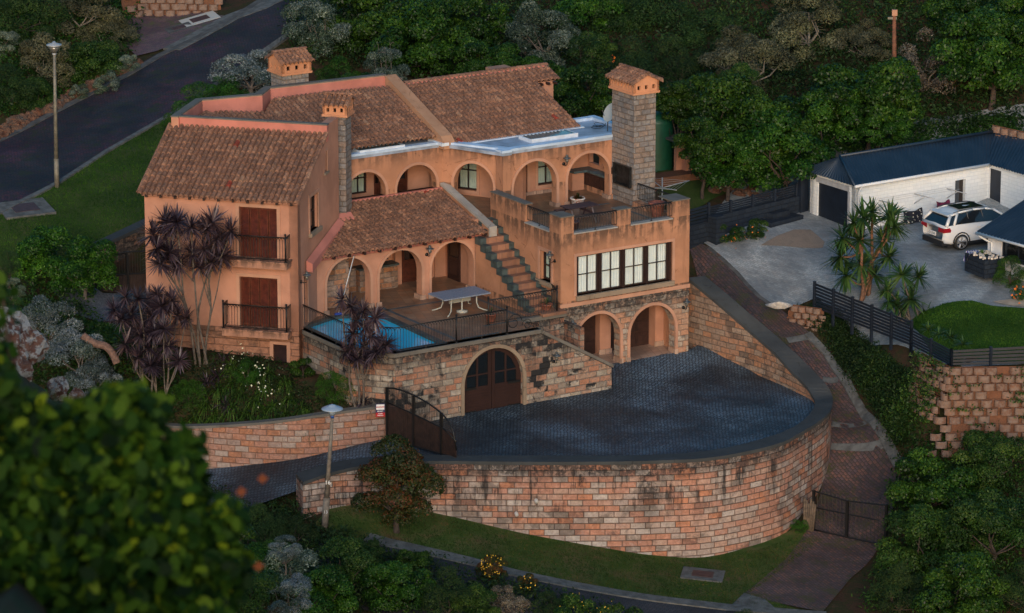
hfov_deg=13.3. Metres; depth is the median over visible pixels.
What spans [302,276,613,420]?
patio
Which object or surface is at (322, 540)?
undergrowth
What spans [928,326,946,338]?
yucca
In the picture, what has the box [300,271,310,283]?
wall lamp
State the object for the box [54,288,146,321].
gate paving
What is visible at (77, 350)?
shrub
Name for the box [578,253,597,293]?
window
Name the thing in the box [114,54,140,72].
shrub
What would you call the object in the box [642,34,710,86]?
tree
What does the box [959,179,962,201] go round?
doorway
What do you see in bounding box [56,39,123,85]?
tree
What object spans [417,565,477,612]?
bush
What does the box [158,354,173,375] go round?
shrub
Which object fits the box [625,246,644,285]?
window
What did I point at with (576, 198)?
flower pot
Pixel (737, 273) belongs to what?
driveway edging
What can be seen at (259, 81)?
shrub
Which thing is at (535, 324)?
scroll ironwork
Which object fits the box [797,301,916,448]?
ground cover
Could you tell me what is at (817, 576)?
side driveway
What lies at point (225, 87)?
hedge
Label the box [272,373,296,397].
strap leaf plant
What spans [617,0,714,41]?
tree
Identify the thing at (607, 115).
satellite dish
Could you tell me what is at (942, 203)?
towel
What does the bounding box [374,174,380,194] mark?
door
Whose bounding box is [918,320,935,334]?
yucca
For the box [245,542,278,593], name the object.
bush
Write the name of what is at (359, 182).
window
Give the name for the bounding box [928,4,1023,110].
tree
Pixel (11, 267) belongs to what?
bush
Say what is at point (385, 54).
tree
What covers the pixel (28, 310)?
shrub
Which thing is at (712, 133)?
tree
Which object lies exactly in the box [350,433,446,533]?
shrub
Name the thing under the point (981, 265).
planter
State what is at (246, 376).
strap leaf plant
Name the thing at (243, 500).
bush
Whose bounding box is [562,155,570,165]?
wall lamp
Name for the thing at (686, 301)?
wall lamp
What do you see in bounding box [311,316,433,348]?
pool water
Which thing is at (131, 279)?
garden gate
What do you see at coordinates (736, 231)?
flowering shrub
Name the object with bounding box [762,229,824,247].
bare patch
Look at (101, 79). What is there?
shrub
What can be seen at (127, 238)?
retaining wall
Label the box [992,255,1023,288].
shrub
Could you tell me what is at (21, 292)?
bush
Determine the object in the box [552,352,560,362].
wall lamp
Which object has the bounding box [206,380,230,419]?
strap leaf plant
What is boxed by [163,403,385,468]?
garden wall
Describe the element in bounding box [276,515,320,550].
bush
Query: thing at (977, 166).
garage building
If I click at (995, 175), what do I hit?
door
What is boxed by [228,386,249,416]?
strap leaf plant
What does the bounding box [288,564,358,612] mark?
bush
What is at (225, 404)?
dark strap plant
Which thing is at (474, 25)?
tree
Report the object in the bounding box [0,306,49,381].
lichen boulder
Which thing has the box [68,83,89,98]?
shrub
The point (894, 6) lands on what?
tree
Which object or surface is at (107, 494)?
foreground bush
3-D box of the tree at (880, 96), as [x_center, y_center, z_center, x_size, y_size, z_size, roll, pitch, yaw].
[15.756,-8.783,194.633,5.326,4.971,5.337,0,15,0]
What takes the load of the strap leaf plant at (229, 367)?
on the terrain at (846, 600)
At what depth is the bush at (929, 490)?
167.64 m
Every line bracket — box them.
[914,193,933,203]
[947,188,966,197]
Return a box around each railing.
[302,304,394,350]
[395,305,508,350]
[487,283,557,324]
[527,205,548,226]
[574,210,616,230]
[574,219,578,229]
[631,201,671,221]
[637,183,668,208]
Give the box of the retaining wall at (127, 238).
[74,218,144,264]
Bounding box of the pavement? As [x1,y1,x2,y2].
[122,12,223,54]
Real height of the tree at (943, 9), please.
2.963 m
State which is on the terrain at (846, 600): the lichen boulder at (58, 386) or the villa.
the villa
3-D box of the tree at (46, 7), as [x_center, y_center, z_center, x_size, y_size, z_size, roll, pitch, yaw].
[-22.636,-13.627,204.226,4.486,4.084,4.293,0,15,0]
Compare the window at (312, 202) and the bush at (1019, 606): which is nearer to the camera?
the bush at (1019, 606)
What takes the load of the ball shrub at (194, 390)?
on the terrain at (846, 600)
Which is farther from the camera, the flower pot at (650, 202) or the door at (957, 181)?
the door at (957, 181)
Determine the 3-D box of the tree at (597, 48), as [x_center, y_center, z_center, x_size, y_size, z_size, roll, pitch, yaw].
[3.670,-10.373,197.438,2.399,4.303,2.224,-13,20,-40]
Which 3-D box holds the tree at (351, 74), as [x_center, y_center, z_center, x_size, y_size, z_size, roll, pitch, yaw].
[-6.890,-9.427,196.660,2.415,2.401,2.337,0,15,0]
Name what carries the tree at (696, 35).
on the terrain at (846, 600)
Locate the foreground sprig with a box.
[0,270,22,384]
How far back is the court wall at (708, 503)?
167.03 m
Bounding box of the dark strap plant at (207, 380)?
[196,372,215,389]
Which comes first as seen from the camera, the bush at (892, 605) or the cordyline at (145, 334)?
the bush at (892, 605)
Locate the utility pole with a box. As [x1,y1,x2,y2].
[888,9,896,92]
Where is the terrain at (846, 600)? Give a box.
[0,0,1023,612]
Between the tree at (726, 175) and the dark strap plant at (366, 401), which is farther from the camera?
the tree at (726, 175)
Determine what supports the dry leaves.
attached to the foreground bush at (107, 494)
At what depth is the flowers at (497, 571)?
158.00 m
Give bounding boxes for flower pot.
[484,307,497,321]
[539,297,552,309]
[570,193,585,203]
[648,200,665,216]
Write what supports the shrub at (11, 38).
on the terrain at (846, 600)
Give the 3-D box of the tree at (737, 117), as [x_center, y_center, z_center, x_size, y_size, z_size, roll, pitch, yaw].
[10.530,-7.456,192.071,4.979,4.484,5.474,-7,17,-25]
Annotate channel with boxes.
[163,0,282,49]
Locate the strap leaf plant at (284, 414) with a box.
[274,406,294,440]
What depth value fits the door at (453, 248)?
180.64 m
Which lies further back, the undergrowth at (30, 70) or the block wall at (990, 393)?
the undergrowth at (30, 70)
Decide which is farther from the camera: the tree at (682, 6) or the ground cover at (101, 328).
the tree at (682, 6)
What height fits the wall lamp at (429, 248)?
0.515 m
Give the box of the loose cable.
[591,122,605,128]
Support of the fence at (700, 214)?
on the yard wall at (783, 211)
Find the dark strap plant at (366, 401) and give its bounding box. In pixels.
[349,393,373,412]
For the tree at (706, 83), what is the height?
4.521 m
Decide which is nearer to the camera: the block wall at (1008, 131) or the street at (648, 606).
the street at (648, 606)
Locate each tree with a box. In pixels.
[0,0,74,47]
[0,63,40,111]
[8,225,94,285]
[15,77,60,110]
[17,31,75,91]
[41,0,121,42]
[42,234,121,299]
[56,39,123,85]
[81,13,138,53]
[281,0,352,59]
[317,0,419,51]
[341,72,371,77]
[363,43,410,80]
[364,0,469,78]
[427,0,513,50]
[453,36,521,73]
[505,0,580,67]
[519,54,573,101]
[551,0,638,38]
[553,63,611,117]
[567,31,617,108]
[587,0,658,34]
[596,35,661,89]
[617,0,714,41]
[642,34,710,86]
[656,79,703,136]
[657,72,754,137]
[672,116,735,198]
[679,8,741,56]
[688,131,767,201]
[697,25,798,93]
[703,91,816,182]
[718,61,765,96]
[732,107,835,197]
[765,0,844,62]
[785,82,865,155]
[808,55,925,149]
[830,18,891,67]
[856,108,912,148]
[883,0,905,13]
[896,26,968,100]
[920,0,997,36]
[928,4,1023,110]
[979,0,1023,47]
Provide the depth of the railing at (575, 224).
176.82 m
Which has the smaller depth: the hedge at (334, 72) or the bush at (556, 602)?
the bush at (556, 602)
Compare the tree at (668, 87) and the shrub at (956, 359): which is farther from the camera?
the tree at (668, 87)
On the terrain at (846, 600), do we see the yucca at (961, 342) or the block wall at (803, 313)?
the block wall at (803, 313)
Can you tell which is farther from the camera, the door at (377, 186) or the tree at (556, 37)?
the tree at (556, 37)
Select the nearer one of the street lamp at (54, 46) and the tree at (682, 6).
the street lamp at (54, 46)
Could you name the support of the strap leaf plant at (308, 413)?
on the terrain at (846, 600)
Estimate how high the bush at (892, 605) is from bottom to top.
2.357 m
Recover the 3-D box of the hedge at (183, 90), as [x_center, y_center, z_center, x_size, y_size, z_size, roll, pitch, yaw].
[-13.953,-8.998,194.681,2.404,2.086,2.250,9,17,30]
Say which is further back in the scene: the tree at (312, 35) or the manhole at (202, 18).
the manhole at (202, 18)
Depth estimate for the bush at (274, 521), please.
163.59 m
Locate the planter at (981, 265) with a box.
[964,250,1004,278]
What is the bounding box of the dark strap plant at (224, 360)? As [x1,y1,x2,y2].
[210,352,236,369]
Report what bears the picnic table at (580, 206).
on the villa
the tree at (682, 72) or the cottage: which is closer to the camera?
the cottage
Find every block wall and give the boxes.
[122,0,222,16]
[787,305,825,332]
[904,352,1023,457]
[992,125,1023,139]
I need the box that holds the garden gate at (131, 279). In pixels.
[100,249,145,293]
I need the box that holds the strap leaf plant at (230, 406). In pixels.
[213,399,243,422]
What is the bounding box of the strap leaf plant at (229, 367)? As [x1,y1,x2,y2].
[219,358,238,380]
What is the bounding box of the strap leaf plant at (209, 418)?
[203,409,224,423]
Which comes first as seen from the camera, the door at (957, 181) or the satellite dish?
the satellite dish
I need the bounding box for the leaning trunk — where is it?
[80,333,119,364]
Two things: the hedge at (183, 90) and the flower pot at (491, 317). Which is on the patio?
the flower pot at (491, 317)
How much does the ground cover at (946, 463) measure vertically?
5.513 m
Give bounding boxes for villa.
[136,46,690,364]
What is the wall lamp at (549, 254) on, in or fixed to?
attached to the villa
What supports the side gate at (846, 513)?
on the side driveway
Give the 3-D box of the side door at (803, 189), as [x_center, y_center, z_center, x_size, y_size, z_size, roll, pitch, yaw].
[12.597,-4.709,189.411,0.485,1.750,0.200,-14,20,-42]
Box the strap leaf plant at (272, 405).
[261,399,280,418]
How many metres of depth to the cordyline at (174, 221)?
171.44 m
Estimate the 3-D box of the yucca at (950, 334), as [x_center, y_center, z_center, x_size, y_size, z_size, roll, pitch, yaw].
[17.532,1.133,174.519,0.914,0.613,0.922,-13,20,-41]
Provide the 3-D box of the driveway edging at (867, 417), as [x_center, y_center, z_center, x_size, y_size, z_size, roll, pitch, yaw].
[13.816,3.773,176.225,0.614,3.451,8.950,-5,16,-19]
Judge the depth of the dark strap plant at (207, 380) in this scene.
172.24 m
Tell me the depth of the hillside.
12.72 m
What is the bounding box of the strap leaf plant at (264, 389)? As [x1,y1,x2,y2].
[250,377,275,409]
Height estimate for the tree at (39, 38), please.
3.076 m
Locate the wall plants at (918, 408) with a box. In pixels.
[891,348,1023,432]
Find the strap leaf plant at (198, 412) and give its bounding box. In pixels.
[193,397,217,422]
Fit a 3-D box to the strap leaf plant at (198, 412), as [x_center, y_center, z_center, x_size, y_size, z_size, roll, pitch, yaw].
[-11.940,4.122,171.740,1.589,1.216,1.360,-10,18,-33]
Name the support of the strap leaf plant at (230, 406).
on the terrain at (846, 600)
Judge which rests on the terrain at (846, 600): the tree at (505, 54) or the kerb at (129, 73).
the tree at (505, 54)
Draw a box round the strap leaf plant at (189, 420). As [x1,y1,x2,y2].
[183,407,204,423]
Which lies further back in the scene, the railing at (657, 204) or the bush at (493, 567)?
the railing at (657, 204)
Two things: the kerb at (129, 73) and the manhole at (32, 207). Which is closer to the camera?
the manhole at (32, 207)
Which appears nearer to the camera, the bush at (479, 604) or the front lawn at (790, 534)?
the bush at (479, 604)
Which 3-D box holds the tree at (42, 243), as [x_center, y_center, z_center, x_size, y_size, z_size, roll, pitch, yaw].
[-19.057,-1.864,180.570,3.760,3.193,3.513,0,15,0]
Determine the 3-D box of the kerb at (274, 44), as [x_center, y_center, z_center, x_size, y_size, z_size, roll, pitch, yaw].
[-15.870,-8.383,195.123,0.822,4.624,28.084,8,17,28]
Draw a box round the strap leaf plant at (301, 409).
[292,400,312,415]
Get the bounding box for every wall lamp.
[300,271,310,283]
[425,245,433,256]
[546,251,555,262]
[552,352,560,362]
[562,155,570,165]
[682,298,690,308]
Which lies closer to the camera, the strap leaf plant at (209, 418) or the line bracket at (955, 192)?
the strap leaf plant at (209, 418)
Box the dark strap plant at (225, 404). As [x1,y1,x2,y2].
[212,395,235,415]
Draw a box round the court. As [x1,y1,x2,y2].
[431,345,814,454]
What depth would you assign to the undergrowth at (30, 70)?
204.17 m
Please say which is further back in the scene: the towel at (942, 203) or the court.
the towel at (942, 203)
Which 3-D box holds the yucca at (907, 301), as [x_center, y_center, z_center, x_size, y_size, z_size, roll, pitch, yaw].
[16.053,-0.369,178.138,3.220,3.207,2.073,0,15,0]
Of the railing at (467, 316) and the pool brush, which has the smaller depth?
the railing at (467, 316)
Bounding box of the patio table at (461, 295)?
[428,286,490,316]
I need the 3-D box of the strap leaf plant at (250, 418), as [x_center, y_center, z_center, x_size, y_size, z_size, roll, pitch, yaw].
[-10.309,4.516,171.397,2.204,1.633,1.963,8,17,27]
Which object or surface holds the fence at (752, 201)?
on the yard wall at (783, 211)
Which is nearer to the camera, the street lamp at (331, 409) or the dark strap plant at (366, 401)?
the street lamp at (331, 409)
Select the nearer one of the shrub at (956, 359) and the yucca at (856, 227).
the shrub at (956, 359)
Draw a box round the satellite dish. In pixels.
[602,103,611,130]
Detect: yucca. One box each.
[817,196,912,300]
[870,262,931,322]
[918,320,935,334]
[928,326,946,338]
[942,330,958,342]
[951,335,973,347]
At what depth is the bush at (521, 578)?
161.96 m
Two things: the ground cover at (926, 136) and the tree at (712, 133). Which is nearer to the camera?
the tree at (712, 133)
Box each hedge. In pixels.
[160,108,180,127]
[170,81,211,113]
[205,75,249,96]
[314,55,360,80]
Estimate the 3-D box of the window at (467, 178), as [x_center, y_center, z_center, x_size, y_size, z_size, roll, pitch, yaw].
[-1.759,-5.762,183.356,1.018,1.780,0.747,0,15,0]
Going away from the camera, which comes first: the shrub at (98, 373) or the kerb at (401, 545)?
the kerb at (401, 545)
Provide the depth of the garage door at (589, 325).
179.23 m
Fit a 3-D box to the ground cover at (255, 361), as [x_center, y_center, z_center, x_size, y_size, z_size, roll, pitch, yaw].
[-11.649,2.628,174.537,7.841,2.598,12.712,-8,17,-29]
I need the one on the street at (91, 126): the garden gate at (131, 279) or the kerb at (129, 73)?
the kerb at (129, 73)
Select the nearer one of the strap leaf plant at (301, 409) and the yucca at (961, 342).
the strap leaf plant at (301, 409)
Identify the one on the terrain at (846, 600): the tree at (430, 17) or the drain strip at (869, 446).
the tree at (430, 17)
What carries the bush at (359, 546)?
on the terrain at (846, 600)
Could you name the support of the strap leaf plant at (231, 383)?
on the terrain at (846, 600)
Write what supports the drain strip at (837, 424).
on the side driveway
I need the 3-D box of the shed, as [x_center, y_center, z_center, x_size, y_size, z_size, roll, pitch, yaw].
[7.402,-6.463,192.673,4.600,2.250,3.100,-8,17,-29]
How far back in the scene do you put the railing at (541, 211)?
176.72 m
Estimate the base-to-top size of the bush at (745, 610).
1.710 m
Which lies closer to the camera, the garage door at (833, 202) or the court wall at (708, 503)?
the court wall at (708, 503)
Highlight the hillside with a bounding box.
[0,369,236,612]
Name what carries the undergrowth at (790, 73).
on the terrain at (846, 600)
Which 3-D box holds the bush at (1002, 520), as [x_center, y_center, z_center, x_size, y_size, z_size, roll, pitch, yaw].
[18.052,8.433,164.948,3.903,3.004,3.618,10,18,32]
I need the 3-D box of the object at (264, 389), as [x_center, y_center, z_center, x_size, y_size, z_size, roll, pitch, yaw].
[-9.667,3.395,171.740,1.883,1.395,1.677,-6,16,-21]
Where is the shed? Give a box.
[655,126,723,188]
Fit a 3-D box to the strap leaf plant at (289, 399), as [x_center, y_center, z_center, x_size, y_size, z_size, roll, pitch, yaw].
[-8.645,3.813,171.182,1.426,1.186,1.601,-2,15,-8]
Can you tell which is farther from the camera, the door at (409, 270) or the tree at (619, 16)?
the tree at (619, 16)
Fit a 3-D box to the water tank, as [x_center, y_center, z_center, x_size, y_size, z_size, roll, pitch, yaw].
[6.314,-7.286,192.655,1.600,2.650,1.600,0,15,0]
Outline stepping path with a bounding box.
[993,298,1023,305]
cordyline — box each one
[100,282,196,392]
[136,202,244,366]
[327,284,401,406]
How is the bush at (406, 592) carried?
on the terrain at (846, 600)
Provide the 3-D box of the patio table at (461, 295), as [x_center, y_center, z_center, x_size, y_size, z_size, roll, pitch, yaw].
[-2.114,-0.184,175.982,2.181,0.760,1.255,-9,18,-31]
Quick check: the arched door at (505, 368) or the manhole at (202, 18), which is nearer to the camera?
the arched door at (505, 368)
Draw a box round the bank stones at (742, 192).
[700,179,778,197]
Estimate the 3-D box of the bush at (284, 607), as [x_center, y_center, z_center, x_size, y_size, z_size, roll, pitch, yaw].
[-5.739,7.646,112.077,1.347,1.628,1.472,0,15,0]
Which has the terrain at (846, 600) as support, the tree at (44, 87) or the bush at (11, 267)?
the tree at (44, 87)
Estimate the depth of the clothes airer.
186.04 m
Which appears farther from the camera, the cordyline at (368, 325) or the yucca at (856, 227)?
the yucca at (856, 227)
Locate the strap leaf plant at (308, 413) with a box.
[296,405,319,439]
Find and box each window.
[310,196,314,228]
[352,172,365,193]
[458,163,476,189]
[538,161,551,184]
[544,252,550,280]
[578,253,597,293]
[602,250,621,289]
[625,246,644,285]
[648,242,667,282]
[1002,242,1023,261]
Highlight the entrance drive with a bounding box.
[207,440,439,506]
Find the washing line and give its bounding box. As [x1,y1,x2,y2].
[880,186,957,201]
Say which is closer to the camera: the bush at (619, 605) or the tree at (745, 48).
the bush at (619, 605)
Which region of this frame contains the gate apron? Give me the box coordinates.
[726,593,774,612]
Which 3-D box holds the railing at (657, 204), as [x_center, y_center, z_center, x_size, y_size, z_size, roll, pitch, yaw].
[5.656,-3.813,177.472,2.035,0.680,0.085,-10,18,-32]
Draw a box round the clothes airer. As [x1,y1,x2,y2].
[655,177,688,199]
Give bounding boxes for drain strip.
[786,334,808,342]
[823,373,850,382]
[830,440,882,450]
[831,421,866,427]
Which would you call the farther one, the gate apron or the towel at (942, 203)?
the towel at (942, 203)
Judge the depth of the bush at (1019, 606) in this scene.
161.22 m
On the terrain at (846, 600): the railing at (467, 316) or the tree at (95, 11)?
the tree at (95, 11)
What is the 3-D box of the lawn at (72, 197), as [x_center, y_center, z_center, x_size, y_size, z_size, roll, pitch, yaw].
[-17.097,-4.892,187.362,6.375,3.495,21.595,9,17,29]
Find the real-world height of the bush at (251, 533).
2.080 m
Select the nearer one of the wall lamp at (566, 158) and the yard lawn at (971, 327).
the yard lawn at (971, 327)
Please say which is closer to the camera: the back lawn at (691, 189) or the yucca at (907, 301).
the yucca at (907, 301)
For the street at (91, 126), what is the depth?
197.52 m
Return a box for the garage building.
[801,130,1023,228]
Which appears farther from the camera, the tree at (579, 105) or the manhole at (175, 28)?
the manhole at (175, 28)
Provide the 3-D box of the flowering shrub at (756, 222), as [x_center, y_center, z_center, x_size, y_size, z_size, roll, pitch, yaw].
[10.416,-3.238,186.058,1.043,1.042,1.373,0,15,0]
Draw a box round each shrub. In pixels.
[0,31,19,57]
[22,295,83,353]
[42,328,114,386]
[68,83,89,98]
[74,358,122,393]
[92,70,120,93]
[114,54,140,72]
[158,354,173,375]
[168,378,206,411]
[207,49,270,93]
[230,357,262,385]
[289,358,315,376]
[315,370,355,404]
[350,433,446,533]
[719,224,746,242]
[745,218,768,239]
[790,519,809,533]
[945,352,962,366]
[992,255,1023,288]
[1009,284,1023,300]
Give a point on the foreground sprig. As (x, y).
(8, 351)
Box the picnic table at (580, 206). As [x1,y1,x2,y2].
[554,201,604,223]
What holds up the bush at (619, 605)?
on the terrain at (846, 600)
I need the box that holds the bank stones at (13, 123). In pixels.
[0,57,143,139]
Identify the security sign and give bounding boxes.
[376,403,384,416]
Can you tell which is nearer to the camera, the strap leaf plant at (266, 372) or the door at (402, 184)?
the strap leaf plant at (266, 372)
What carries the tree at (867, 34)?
on the terrain at (846, 600)
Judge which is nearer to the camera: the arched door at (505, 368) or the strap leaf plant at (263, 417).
the strap leaf plant at (263, 417)
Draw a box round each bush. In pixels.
[0,250,21,288]
[0,277,25,299]
[0,289,22,311]
[0,355,256,612]
[230,495,256,522]
[235,568,282,612]
[239,524,256,550]
[241,502,290,541]
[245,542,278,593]
[252,538,301,575]
[261,544,322,600]
[262,572,312,612]
[267,534,302,574]
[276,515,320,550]
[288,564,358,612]
[309,535,385,604]
[345,537,385,565]
[359,559,437,612]
[395,549,433,570]
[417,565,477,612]
[449,583,501,612]
[475,554,507,582]
[488,584,532,612]
[517,573,538,591]
[531,590,566,612]
[553,593,595,612]
[593,602,643,612]
[735,608,752,612]
[867,562,928,612]
[873,503,970,584]
[884,447,981,520]
[910,550,1010,612]
[933,487,1023,566]
[951,429,1023,495]
[990,560,1023,612]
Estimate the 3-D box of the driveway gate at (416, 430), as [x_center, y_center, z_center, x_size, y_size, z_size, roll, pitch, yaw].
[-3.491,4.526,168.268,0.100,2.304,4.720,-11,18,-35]
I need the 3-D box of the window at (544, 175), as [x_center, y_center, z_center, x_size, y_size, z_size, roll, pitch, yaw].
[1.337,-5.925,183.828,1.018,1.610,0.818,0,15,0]
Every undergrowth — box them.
[0,0,145,120]
[209,480,620,612]
[277,0,1023,181]
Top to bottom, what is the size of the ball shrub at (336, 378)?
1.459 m
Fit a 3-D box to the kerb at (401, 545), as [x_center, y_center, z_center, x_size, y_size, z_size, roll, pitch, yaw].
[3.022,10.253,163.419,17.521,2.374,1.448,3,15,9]
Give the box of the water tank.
[655,111,672,171]
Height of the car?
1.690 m
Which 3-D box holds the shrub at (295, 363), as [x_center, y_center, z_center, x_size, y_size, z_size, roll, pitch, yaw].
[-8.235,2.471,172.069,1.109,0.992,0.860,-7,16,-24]
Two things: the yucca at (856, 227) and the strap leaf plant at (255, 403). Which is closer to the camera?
the strap leaf plant at (255, 403)
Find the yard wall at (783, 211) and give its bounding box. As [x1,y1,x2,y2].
[689,196,802,250]
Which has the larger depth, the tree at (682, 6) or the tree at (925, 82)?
the tree at (682, 6)
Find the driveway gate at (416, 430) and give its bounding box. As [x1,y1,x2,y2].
[385,386,456,457]
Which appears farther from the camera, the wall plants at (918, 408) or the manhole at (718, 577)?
the wall plants at (918, 408)
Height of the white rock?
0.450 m
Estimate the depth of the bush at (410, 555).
162.06 m
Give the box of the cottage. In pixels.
[975,200,1023,279]
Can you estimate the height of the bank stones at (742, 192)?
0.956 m
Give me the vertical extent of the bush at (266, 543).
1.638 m
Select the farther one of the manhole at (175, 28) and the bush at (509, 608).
the manhole at (175, 28)
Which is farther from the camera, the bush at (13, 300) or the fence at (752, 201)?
the fence at (752, 201)
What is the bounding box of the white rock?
[765,302,792,308]
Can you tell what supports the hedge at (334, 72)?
on the terrain at (846, 600)
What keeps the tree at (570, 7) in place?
on the terrain at (846, 600)
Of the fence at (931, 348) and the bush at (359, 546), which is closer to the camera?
the bush at (359, 546)
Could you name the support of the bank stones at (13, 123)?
on the terrain at (846, 600)
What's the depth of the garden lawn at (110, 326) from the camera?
175.91 m
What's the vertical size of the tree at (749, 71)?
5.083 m
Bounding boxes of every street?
[0,0,328,201]
[240,539,747,612]
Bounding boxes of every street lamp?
[46,41,61,187]
[321,404,342,529]
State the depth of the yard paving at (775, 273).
183.38 m
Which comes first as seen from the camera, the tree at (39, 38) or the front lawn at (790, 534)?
the front lawn at (790, 534)
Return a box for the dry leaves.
[236,474,267,570]
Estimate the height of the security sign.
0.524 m
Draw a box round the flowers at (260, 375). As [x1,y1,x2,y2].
[215,342,288,407]
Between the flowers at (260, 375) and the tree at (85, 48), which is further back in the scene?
the tree at (85, 48)
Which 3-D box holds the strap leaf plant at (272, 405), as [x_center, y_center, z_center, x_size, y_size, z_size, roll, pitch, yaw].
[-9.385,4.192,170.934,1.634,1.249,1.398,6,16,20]
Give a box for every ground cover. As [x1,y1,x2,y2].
[5,271,185,422]
[156,345,352,423]
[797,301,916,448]
[836,112,1023,153]
[851,360,1023,612]
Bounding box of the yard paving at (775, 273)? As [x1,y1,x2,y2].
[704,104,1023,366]
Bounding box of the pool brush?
[334,256,353,314]
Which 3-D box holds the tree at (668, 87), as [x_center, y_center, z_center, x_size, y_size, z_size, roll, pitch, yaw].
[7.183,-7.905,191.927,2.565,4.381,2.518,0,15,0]
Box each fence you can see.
[690,202,709,224]
[707,183,797,217]
[813,281,912,357]
[909,328,949,365]
[949,346,1023,366]
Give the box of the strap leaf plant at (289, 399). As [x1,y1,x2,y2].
[279,390,297,411]
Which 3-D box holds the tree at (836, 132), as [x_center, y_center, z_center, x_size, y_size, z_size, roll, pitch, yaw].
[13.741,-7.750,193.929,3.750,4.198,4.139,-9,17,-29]
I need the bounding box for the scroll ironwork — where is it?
[508,314,538,327]
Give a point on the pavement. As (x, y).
(156, 36)
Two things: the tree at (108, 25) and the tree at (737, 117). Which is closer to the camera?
the tree at (737, 117)
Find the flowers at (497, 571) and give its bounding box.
[481,555,535,588]
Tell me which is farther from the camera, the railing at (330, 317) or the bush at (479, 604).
the railing at (330, 317)
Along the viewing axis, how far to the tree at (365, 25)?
202.68 m
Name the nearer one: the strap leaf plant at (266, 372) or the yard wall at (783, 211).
the strap leaf plant at (266, 372)
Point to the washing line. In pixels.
(921, 193)
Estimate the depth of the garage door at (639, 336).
180.55 m
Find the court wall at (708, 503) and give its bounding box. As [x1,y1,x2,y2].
[296,276,832,557]
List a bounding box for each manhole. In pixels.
[0,197,55,219]
[165,22,193,33]
[179,11,219,26]
[680,566,724,582]
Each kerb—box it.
[0,0,262,141]
[0,16,313,213]
[364,533,825,612]
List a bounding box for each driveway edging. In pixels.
[707,247,770,303]
[805,331,900,466]
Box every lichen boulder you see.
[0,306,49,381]
[47,376,84,400]
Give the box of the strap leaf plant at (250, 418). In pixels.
[230,403,256,421]
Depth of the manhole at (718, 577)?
165.72 m
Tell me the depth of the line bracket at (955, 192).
189.05 m
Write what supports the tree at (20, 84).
on the terrain at (846, 600)
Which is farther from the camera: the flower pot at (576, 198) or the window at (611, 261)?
the flower pot at (576, 198)
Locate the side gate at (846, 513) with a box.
[812,490,887,545]
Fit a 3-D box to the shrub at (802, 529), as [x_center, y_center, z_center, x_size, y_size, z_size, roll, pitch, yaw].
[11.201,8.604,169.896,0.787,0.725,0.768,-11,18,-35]
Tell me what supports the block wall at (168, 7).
on the terrain at (846, 600)
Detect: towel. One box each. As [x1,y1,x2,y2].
[903,207,922,224]
[936,199,949,207]
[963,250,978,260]
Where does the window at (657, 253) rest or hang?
in the villa
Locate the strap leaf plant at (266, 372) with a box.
[260,364,277,386]
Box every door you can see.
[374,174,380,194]
[397,170,406,190]
[402,250,416,282]
[447,242,460,281]
[465,349,490,412]
[491,348,520,408]
[582,315,594,353]
[611,307,648,349]
[798,178,808,212]
[818,183,847,224]
[955,180,958,201]
[990,168,1000,202]
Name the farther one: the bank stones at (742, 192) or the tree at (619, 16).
the tree at (619, 16)
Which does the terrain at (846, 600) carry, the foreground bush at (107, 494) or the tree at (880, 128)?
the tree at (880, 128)
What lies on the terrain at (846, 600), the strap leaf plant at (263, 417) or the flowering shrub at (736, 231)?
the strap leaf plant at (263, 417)
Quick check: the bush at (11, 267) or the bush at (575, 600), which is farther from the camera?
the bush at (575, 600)
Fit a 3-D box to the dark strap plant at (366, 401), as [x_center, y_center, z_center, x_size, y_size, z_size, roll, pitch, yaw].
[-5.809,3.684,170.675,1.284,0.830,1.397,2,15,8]
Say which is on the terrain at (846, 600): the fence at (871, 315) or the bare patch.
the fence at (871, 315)
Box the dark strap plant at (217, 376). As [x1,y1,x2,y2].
[206,367,230,383]
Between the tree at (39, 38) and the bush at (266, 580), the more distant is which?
the tree at (39, 38)
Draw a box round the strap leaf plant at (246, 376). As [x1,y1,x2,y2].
[232,363,262,395]
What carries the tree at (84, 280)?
on the terrain at (846, 600)
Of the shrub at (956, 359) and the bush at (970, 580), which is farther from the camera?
the shrub at (956, 359)
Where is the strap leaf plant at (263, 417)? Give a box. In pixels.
[253,406,272,419]
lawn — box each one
[0,122,165,271]
[84,320,123,342]
[316,504,805,608]
[657,170,725,208]
[912,300,1023,361]
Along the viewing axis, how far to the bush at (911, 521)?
165.14 m
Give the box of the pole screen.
[803,497,816,531]
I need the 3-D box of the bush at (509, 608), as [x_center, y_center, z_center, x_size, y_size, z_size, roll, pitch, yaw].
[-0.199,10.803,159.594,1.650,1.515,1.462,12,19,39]
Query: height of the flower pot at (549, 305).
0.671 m
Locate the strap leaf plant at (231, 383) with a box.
[218,376,243,403]
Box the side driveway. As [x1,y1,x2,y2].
[690,244,900,610]
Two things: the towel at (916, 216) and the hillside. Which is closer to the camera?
the hillside
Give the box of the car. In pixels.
[921,201,1002,249]
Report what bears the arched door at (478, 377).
in the patio
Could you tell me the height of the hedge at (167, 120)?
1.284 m
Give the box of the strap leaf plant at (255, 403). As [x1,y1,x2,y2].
[241,390,266,420]

